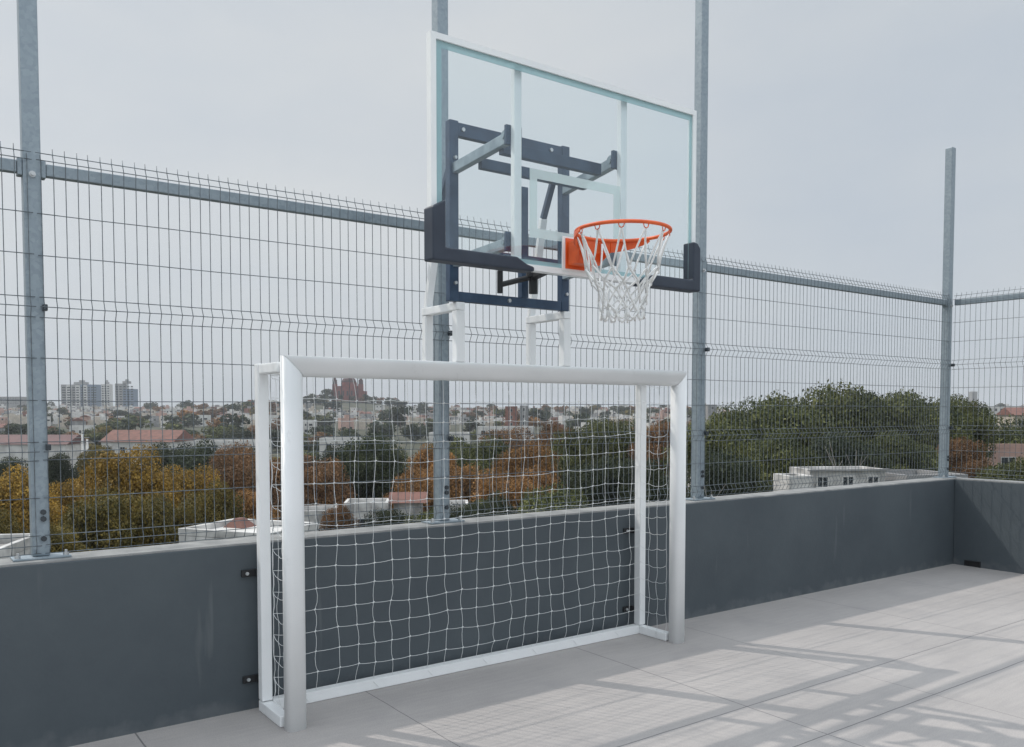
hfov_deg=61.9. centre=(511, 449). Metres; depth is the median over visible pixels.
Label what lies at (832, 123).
sky
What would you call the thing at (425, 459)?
tree
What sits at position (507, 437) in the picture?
tree
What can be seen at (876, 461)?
tree
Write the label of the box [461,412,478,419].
hillside tree
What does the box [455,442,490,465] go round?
tree
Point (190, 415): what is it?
hillside tree
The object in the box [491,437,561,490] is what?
tree
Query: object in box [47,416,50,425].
house
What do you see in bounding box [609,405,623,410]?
hillside tree
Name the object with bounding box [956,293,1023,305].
fence rail
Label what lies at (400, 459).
tree
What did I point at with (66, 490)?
tree
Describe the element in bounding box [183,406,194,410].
house
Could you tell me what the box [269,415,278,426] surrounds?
house
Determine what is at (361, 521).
window
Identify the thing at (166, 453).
tree
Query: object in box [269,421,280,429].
hillside tree
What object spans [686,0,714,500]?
fence post
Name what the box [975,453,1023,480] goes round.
tree
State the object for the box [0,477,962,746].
parapet wall
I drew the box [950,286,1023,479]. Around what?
fence panel
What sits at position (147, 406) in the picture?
hillside tree
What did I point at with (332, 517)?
tree
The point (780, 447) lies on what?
tree
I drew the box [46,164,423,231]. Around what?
fence rail
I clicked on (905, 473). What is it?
stone building
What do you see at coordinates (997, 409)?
white row
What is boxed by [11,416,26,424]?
house
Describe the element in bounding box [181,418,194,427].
hillside tree
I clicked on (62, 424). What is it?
house
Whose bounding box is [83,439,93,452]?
utility pole
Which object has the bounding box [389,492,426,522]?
house
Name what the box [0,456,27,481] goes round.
tree
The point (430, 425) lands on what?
hillside tree
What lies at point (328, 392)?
hillside tree
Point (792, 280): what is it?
fence rail
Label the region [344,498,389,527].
white house
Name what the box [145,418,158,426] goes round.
house
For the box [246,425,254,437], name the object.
hillside tree
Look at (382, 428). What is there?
hillside tree
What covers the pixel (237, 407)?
hillside tree
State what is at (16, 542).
white building
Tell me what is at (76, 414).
house
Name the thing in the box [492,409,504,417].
hillside tree
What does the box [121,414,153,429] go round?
hillside tree
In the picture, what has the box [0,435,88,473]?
long hall
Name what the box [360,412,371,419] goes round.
house
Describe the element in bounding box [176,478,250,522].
tree
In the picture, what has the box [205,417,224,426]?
hillside tree
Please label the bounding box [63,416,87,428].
hillside tree
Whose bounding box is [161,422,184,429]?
hillside tree
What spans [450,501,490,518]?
tree
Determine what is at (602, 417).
hillside tree
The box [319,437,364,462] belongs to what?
white block
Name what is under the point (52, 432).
hillside tree
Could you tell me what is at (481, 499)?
tree
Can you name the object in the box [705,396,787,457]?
tree
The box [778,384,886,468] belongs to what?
tree
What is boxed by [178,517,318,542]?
white building
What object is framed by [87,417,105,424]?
house
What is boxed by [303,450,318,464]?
hillside tree
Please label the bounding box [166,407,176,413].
house
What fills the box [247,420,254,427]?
house
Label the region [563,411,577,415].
hillside tree
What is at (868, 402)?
tree
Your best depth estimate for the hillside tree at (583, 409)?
665.12 m
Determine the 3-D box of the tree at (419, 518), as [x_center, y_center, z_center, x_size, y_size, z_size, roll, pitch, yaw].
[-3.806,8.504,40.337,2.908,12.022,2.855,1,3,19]
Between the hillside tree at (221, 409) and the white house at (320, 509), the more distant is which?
the hillside tree at (221, 409)
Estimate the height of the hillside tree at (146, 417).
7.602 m
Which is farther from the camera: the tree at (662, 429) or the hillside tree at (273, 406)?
the hillside tree at (273, 406)
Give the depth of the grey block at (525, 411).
356.70 m
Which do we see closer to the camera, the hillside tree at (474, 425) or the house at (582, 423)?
the house at (582, 423)
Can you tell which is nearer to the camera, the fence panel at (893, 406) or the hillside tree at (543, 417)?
the fence panel at (893, 406)
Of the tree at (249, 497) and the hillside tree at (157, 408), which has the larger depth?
the hillside tree at (157, 408)
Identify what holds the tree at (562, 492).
on the terrain
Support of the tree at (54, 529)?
on the terrain
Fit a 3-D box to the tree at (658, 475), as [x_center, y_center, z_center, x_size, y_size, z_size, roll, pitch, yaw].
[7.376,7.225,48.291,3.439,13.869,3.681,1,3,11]
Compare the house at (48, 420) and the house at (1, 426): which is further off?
the house at (48, 420)
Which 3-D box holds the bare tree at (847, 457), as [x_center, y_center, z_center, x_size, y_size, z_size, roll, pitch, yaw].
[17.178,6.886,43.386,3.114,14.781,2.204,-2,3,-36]
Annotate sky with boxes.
[0,0,1023,410]
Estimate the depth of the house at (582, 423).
352.08 m
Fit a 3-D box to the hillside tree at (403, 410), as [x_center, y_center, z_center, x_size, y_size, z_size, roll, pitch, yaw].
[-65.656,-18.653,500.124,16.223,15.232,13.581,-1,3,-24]
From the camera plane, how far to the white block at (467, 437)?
186.07 m
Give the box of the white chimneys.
[75,434,88,469]
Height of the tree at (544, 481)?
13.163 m
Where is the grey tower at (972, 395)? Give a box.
[968,392,976,404]
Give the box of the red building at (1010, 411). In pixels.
[996,407,1023,429]
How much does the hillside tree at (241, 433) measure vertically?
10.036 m
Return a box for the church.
[331,378,366,401]
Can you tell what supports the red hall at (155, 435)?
on the terrain
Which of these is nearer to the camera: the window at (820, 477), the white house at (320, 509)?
the window at (820, 477)
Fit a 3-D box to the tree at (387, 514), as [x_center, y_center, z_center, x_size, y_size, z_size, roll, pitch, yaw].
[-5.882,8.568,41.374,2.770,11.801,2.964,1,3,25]
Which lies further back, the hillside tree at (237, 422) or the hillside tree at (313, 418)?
the hillside tree at (313, 418)
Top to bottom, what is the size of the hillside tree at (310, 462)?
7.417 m
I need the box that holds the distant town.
[0,400,729,425]
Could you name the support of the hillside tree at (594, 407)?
on the terrain
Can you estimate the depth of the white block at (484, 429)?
225.99 m
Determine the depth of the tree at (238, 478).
55.32 m
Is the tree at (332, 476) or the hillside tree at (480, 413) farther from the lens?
the hillside tree at (480, 413)
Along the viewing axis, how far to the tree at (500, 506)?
43.57 m
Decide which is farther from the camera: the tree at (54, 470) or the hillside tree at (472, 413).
the hillside tree at (472, 413)
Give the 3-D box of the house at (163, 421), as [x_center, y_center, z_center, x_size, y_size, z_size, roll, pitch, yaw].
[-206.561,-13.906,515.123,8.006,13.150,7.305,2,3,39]
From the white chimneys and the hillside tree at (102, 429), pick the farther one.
the hillside tree at (102, 429)
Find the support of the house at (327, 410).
on the terrain
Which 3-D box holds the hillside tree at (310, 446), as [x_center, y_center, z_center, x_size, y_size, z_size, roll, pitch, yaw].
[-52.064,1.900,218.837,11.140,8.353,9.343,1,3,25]
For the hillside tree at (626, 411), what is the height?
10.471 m
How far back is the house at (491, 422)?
434.46 m
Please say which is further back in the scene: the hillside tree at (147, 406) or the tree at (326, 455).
the hillside tree at (147, 406)
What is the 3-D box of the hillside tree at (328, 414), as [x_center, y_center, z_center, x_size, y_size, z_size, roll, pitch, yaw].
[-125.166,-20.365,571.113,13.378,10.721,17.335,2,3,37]
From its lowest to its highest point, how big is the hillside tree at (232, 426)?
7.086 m
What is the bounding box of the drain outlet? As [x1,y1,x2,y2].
[964,560,980,567]
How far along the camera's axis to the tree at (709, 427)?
50.56 m
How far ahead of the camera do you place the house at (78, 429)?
341.37 m
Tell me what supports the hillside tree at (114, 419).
on the terrain
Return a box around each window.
[357,518,373,527]
[816,476,828,487]
[841,476,853,484]
[866,475,878,482]
[1001,457,1015,465]
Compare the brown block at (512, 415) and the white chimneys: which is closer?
the white chimneys
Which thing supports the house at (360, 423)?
on the terrain
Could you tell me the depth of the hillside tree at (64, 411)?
685.18 m
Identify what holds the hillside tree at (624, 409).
on the terrain
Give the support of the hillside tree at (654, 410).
on the terrain
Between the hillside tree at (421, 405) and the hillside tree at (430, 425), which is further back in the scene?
the hillside tree at (421, 405)
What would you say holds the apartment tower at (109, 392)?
on the terrain
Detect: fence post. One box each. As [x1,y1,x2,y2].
[10,0,71,561]
[421,0,464,523]
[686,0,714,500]
[933,147,956,477]
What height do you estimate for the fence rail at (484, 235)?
0.060 m
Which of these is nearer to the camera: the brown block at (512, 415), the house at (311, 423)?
the brown block at (512, 415)
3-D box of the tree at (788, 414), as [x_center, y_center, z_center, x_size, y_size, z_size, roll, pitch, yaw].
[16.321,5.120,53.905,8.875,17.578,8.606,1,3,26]
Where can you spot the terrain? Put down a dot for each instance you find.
(366, 407)
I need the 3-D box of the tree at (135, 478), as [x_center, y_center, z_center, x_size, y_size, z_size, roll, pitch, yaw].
[-18.670,6.986,42.318,5.153,14.879,4.815,-1,3,-14]
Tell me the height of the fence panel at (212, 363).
2.039 m
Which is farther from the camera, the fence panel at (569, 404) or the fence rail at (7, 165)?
the fence panel at (569, 404)
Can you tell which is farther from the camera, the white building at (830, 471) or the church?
the church
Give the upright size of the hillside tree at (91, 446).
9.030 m
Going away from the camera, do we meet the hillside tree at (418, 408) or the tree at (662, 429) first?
the tree at (662, 429)
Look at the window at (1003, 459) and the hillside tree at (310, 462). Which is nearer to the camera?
the window at (1003, 459)
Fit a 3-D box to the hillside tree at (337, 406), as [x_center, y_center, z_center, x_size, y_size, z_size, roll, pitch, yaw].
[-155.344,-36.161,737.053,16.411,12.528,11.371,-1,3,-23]
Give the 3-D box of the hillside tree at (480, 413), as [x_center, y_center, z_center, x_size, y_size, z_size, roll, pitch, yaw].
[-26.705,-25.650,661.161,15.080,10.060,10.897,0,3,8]
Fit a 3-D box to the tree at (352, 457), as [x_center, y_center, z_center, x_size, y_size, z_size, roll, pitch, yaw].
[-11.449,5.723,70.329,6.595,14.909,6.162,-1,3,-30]
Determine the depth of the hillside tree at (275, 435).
297.32 m
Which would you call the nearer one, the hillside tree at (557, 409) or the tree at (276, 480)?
the tree at (276, 480)
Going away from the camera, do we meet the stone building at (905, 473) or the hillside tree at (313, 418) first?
the stone building at (905, 473)
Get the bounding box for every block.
[0,397,26,408]
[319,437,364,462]
[429,432,469,451]
[477,426,533,445]
[505,406,516,425]
[520,405,528,425]
[705,406,716,421]
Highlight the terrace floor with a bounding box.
[70,564,1023,746]
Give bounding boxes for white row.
[979,407,1003,423]
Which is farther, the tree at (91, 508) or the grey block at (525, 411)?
the grey block at (525, 411)
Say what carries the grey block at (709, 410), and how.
on the terrain
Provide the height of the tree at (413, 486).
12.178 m
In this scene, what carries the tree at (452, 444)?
on the terrain
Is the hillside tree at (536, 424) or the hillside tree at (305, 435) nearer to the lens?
the hillside tree at (305, 435)
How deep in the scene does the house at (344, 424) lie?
479.58 m
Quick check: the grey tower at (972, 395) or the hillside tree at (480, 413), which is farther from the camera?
the grey tower at (972, 395)
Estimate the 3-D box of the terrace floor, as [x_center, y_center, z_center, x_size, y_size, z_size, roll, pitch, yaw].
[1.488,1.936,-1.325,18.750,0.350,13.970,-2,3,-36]
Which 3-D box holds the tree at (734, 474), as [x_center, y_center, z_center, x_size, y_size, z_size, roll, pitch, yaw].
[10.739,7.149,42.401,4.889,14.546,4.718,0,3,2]
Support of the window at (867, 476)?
in the white building at (830, 471)
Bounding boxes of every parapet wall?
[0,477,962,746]
[953,478,1023,573]
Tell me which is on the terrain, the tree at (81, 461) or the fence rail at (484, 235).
the tree at (81, 461)
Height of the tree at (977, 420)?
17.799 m
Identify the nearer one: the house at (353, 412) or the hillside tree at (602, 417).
the hillside tree at (602, 417)
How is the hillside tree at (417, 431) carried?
on the terrain
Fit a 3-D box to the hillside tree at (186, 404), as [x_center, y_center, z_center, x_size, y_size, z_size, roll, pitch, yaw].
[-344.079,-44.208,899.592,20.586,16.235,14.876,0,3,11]
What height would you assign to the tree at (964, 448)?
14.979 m
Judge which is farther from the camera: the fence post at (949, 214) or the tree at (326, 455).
the tree at (326, 455)
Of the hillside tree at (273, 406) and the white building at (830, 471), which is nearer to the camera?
the white building at (830, 471)
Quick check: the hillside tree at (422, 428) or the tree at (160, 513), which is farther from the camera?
the hillside tree at (422, 428)
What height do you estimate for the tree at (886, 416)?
18.591 m
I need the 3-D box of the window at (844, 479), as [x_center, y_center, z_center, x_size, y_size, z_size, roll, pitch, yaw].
[15.374,1.473,39.139,0.600,0.560,0.150,0,3,-8]
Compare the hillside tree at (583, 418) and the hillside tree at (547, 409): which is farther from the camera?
the hillside tree at (547, 409)
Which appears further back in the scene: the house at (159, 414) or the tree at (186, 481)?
the house at (159, 414)
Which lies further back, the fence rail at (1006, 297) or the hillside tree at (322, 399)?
the hillside tree at (322, 399)
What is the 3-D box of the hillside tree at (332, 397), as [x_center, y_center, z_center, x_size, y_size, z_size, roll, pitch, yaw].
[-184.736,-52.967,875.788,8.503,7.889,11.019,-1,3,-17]
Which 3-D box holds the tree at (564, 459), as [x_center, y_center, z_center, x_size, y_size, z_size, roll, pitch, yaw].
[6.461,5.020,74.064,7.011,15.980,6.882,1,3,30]
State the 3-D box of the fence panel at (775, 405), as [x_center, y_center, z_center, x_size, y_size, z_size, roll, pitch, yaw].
[2.438,-0.646,7.754,2.035,2.036,0.063,-2,3,-36]
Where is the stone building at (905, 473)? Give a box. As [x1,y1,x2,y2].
[885,469,967,481]
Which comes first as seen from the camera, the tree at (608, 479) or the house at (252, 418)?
the tree at (608, 479)
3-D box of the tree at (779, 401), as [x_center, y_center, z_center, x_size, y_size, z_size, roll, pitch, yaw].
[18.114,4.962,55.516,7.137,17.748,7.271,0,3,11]
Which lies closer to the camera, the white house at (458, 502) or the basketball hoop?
the basketball hoop
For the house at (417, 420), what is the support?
on the terrain
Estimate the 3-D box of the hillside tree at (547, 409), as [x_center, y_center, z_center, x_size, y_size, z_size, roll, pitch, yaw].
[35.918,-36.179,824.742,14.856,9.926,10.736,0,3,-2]
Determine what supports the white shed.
on the terrain
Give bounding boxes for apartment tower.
[61,380,101,407]
[101,380,112,405]
[115,379,137,406]
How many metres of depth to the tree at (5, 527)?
33.11 m
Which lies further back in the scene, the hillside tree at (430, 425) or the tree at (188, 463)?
the hillside tree at (430, 425)
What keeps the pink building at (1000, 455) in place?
on the terrain
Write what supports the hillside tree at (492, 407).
on the terrain
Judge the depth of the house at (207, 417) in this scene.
539.22 m
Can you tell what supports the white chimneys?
on the terrain
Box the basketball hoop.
[423,30,699,322]
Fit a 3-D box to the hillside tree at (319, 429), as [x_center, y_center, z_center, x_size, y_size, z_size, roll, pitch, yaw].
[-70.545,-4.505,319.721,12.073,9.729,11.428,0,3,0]
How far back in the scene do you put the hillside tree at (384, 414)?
536.05 m
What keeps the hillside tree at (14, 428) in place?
on the terrain
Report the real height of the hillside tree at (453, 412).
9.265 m
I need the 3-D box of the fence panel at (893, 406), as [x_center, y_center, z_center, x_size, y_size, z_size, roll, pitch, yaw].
[4.080,-0.699,8.946,1.995,2.037,0.063,-2,3,-36]
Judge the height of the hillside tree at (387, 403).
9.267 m
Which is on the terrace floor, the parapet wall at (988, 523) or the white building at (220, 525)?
the parapet wall at (988, 523)
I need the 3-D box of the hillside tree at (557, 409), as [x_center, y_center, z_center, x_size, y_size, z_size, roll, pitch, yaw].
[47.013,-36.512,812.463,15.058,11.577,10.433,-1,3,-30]
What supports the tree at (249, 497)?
on the terrain
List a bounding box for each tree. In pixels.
[0,423,26,434]
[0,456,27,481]
[0,463,66,532]
[0,504,28,533]
[28,522,90,552]
[47,426,66,434]
[48,452,79,498]
[49,474,99,525]
[53,485,155,550]
[56,408,70,416]
[62,431,88,440]
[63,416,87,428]
[74,434,99,449]
[74,441,181,523]
[74,461,81,479]
[77,444,116,475]
[80,424,107,434]
[84,432,105,445]
[90,425,118,435]
[96,417,137,429]
[105,418,132,429]
[110,409,132,417]
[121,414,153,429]
[123,491,208,547]
[139,415,151,422]
[143,441,193,473]
[144,403,152,408]
[152,406,164,410]
[153,463,223,507]
[161,415,181,423]
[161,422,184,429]
[162,437,218,480]
[175,400,194,407]
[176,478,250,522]
[177,410,198,422]
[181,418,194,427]
[183,413,202,426]
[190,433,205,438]
[190,450,280,508]
[196,403,208,408]
[196,409,219,417]
[201,425,229,437]
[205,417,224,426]
[208,440,273,480]
[216,407,226,412]
[218,413,251,430]
[218,426,254,437]
[224,403,241,410]
[226,424,236,430]
[232,488,280,519]
[240,401,252,410]
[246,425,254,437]
[248,457,309,519]
[249,407,254,414]
[269,403,277,411]
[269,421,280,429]
[269,429,280,451]
[303,414,321,425]
[303,433,311,443]
[303,441,318,452]
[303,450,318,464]
[304,454,315,470]
[304,455,357,505]
[307,432,331,446]
[308,425,336,435]
[312,415,335,425]
[312,442,352,471]
[313,411,335,418]
[317,396,328,404]
[319,389,334,398]
[319,502,360,530]
[322,401,340,410]
[328,394,335,400]
[331,431,403,506]
[337,427,361,435]
[362,394,369,402]
[362,508,410,526]
[366,418,395,438]
[376,397,384,404]
[378,409,392,424]
[383,464,451,517]
[384,399,394,405]
[384,444,411,478]
[388,405,411,428]
[399,424,425,440]
[403,507,452,523]
[406,443,460,481]
[411,422,429,437]
[415,407,426,411]
[417,402,427,407]
[424,422,432,432]
[426,434,469,456]
[449,410,459,415]
[449,435,512,474]
[450,462,494,507]
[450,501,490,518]
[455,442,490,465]
[459,497,497,516]
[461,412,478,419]
[462,489,516,515]
[463,420,484,431]
[467,415,477,421]
[469,465,563,511]
[470,410,485,416]
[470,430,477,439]
[478,425,533,455]
[485,406,498,412]
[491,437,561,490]
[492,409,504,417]
[493,420,504,425]
[501,418,531,425]
[513,478,592,513]
[517,416,543,426]
[525,418,575,461]
[529,408,548,422]
[542,407,555,411]
[542,411,552,421]
[545,416,614,481]
[554,405,568,411]
[554,454,626,508]
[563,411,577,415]
[566,412,590,428]
[579,407,593,415]
[582,416,634,473]
[583,415,609,425]
[589,405,598,410]
[600,411,611,415]
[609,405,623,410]
[609,419,629,431]
[613,458,669,504]
[614,407,631,413]
[622,410,633,415]
[625,416,669,484]
[646,408,658,415]
[659,402,761,491]
[686,447,772,497]
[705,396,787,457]
[723,391,817,451]
[732,426,829,492]
[755,390,832,457]
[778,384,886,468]
[797,381,899,451]
[802,423,896,469]
[815,378,936,452]
[822,445,874,467]
[861,427,951,470]
[879,389,939,456]
[882,386,975,455]
[934,393,1000,466]
[935,435,993,477]
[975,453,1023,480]
[981,413,1023,443]
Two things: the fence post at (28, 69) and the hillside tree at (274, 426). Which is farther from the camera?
the hillside tree at (274, 426)
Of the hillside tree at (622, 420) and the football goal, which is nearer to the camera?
the football goal
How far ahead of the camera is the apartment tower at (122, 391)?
1051.96 m
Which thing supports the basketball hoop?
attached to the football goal
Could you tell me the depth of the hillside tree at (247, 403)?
716.23 m
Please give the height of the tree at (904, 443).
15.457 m
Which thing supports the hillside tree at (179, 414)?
on the terrain
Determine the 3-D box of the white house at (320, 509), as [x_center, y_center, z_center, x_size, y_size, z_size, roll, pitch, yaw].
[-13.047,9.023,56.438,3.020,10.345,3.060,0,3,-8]
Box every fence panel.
[0,141,41,557]
[35,149,446,553]
[446,216,704,518]
[703,255,847,495]
[844,278,951,484]
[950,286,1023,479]
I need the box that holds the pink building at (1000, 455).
[983,442,1023,467]
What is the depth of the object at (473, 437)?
341.20 m
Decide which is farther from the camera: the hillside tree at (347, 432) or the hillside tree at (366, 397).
the hillside tree at (366, 397)
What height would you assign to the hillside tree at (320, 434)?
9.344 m
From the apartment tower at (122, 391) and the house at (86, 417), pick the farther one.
the apartment tower at (122, 391)
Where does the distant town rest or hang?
on the terrain
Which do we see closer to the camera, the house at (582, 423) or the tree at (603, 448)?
the tree at (603, 448)
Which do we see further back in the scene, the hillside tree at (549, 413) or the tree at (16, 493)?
the hillside tree at (549, 413)
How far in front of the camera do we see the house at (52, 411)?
722.45 m
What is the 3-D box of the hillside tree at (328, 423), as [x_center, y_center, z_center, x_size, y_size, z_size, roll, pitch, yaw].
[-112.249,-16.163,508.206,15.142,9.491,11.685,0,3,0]
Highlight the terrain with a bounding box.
[25,400,747,489]
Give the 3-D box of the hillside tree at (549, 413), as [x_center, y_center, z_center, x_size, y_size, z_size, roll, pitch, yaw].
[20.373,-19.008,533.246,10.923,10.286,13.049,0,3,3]
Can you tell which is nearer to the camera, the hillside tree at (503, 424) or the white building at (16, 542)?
the white building at (16, 542)
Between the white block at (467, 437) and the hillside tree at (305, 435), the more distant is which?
the hillside tree at (305, 435)
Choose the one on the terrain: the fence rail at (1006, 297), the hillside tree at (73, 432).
the hillside tree at (73, 432)
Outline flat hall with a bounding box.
[184,439,270,459]
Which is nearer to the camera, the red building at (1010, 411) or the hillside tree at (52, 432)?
the red building at (1010, 411)
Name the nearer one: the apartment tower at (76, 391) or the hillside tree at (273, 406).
the hillside tree at (273, 406)
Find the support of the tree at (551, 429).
on the terrain
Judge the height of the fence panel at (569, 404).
2.037 m
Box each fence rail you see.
[0,157,16,173]
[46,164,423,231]
[459,226,682,268]
[707,264,945,304]
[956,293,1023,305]
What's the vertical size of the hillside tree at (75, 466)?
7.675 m
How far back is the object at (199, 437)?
235.54 m
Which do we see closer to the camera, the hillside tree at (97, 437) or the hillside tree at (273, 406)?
the hillside tree at (97, 437)
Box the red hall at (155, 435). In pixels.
[100,430,193,483]
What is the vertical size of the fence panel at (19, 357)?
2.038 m
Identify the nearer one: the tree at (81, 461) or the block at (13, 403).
the tree at (81, 461)
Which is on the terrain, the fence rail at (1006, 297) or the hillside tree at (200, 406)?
the hillside tree at (200, 406)
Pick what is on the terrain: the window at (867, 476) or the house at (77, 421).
the house at (77, 421)
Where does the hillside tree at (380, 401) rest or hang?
on the terrain
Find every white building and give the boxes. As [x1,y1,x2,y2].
[0,533,30,558]
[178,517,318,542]
[789,466,889,487]
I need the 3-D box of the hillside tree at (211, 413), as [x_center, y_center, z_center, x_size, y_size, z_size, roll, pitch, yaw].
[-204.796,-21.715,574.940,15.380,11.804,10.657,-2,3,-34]
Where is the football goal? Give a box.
[241,302,686,731]
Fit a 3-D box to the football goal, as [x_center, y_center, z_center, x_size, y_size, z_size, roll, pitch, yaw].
[-0.120,0.281,5.527,3.135,2.357,0.484,-2,3,-36]
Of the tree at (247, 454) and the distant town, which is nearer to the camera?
the tree at (247, 454)
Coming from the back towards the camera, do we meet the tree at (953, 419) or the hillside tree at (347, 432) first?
the hillside tree at (347, 432)
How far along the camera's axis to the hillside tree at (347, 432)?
311.94 m
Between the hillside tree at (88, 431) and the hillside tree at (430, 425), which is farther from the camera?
the hillside tree at (430, 425)
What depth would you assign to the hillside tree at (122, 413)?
596.59 m
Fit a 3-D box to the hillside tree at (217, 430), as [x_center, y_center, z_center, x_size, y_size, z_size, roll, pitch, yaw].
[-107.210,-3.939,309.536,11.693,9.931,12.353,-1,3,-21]
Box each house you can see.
[0,424,7,432]
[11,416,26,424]
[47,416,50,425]
[48,410,57,413]
[58,415,73,426]
[69,425,95,433]
[70,418,85,424]
[72,413,82,416]
[80,415,90,421]
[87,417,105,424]
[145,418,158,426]
[156,411,166,416]
[160,416,173,427]
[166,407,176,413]
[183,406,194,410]
[195,415,210,425]
[247,414,254,422]
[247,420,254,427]
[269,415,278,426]
[303,420,316,433]
[304,505,338,530]
[320,409,332,414]
[338,415,353,430]
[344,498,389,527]
[351,410,358,415]
[354,419,370,428]
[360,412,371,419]
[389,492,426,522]
[408,418,422,426]
[450,500,467,515]
[485,419,494,425]
[558,416,571,423]
[573,422,588,431]
[646,419,656,427]
[655,411,666,420]
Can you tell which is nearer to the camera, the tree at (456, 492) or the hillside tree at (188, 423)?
the tree at (456, 492)
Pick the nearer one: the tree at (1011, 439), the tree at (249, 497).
the tree at (249, 497)
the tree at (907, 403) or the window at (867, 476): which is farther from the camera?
the tree at (907, 403)
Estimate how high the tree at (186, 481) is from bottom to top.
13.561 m
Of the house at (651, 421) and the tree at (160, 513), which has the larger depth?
the house at (651, 421)
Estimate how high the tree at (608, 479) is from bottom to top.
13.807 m
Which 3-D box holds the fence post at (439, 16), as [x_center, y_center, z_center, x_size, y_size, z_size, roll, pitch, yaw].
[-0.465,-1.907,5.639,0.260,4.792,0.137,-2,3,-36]
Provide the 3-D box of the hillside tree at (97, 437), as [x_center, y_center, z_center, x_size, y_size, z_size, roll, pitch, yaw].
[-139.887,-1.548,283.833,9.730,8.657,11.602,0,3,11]
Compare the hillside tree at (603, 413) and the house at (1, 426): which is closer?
the house at (1, 426)
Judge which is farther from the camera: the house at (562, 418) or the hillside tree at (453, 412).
the hillside tree at (453, 412)
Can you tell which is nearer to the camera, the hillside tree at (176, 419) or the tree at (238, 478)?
the tree at (238, 478)
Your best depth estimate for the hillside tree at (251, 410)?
637.82 m
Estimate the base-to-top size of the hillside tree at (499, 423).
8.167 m
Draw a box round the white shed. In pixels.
[773,473,813,490]
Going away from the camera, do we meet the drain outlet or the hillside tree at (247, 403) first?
the drain outlet
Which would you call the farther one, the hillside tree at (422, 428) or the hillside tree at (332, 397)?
the hillside tree at (332, 397)
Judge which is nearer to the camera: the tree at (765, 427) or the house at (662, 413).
the tree at (765, 427)
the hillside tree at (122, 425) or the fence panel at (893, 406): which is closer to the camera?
the fence panel at (893, 406)
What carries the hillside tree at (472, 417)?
on the terrain
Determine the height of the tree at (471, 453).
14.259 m

